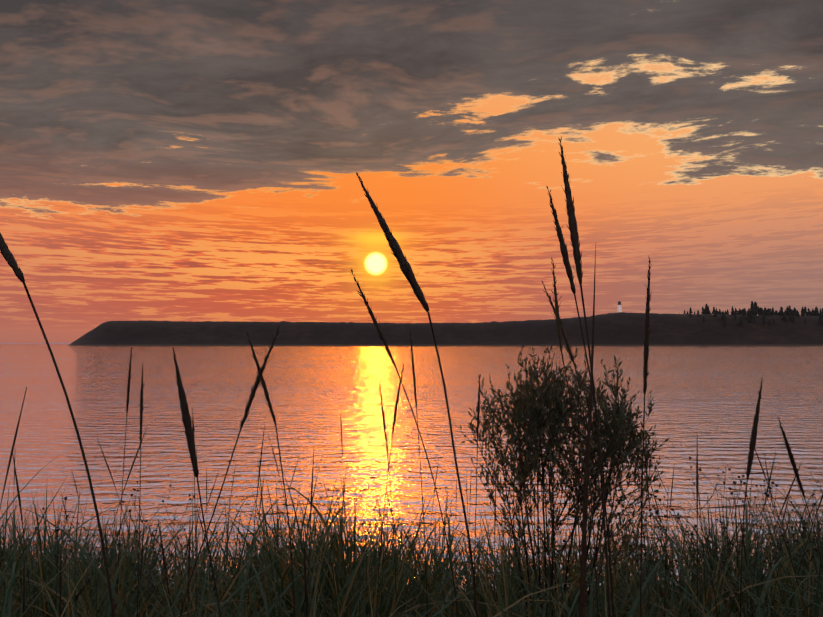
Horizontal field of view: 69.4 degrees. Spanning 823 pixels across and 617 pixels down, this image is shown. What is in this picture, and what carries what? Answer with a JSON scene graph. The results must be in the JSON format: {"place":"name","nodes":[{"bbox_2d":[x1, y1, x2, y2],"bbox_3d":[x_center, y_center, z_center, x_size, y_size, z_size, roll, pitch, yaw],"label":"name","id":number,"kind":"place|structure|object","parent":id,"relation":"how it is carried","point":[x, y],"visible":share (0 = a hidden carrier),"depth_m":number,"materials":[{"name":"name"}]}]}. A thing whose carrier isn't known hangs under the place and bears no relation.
{"place":"outdoors","nodes":[
{"label":"outdoors","id":0,"kind":"place"},
{"bbox_2d":[0,342,70,343],"bbox_3d":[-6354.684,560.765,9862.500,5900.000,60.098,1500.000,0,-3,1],"label":"shoreline","id":1,"kind":"structure","parent":0,"point":[37,343],"depth_m":9259.55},
{"bbox_2d":[0,344,822,593],"bbox_3d":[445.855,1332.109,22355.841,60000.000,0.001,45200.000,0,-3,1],"label":"sea","id":2,"kind":"structure","parent":0,"point":[709,395],"depth_m":26.26,"materials":[{"name":"liquid"}]},
{"bbox_2d":[0,0,822,342],"label":"sky","id":3,"kind":"structure","parent":0,"point":[161,160],"materials":[{"name":"orange"}]},
{"bbox_2d":[68,312,822,345],"bbox_3d":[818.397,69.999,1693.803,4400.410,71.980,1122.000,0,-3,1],"label":"headland hill","id":4,"kind":"structure","parent":0,"point":[621,329],"depth_m":1193.68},
{"bbox_2d":[617,301,621,312],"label":"lighthouse","id":5,"kind":"object","parent":4,"relation":"on","point":[619,308],"visible":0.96,"depth_m":1256.82,"materials":[{"name":"white"}]},
{"bbox_2d":[679,301,822,324],"bbox_3d":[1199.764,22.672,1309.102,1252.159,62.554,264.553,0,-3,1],"label":"headland trees","id":6,"kind":"object","parent":4,"relation":"on","point":[755,309],"visible":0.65,"depth_m":1241.12,"materials":[{"name":"green plant"}]},
{"bbox_2d":[159,579,810,616],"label":"bank ground","id":7,"kind":"structure","parent":0,"point":[331,602],"depth_m":3.59,"materials":[{"name":"soil"}]},
{"bbox_2d":[0,454,822,616],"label":"dune grass","id":8,"kind":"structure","parent":7,"relation":"on","point":[354,593],"depth_m":2.46,"materials":[{"name":"plant"}]},
{"bbox_2d":[0,136,822,616],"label":"seed stalks","id":9,"kind":"object","parent":7,"relation":"on","point":[390,238],"visible":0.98,"depth_m":0.93,"materials":[{"name":"brown plant"}]},
{"bbox_2d":[0,387,822,616],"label":"grass stalks","id":10,"kind":"object","parent":7,"relation":"on","point":[189,568],"visible":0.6,"depth_m":2.01,"materials":[{"name":"plant"}]},
{"bbox_2d":[34,418,822,616],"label":"weeds","id":11,"kind":"object","parent":7,"relation":"on","point":[633,532],"visible":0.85,"depth_m":1.74,"materials":[{"name":"plant"}]},
{"bbox_2d":[451,343,687,616],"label":"bush","id":12,"kind":"object","parent":7,"relation":"on","point":[559,396],"depth_m":2.23,"materials":[{"name":"plant"}]}
]}

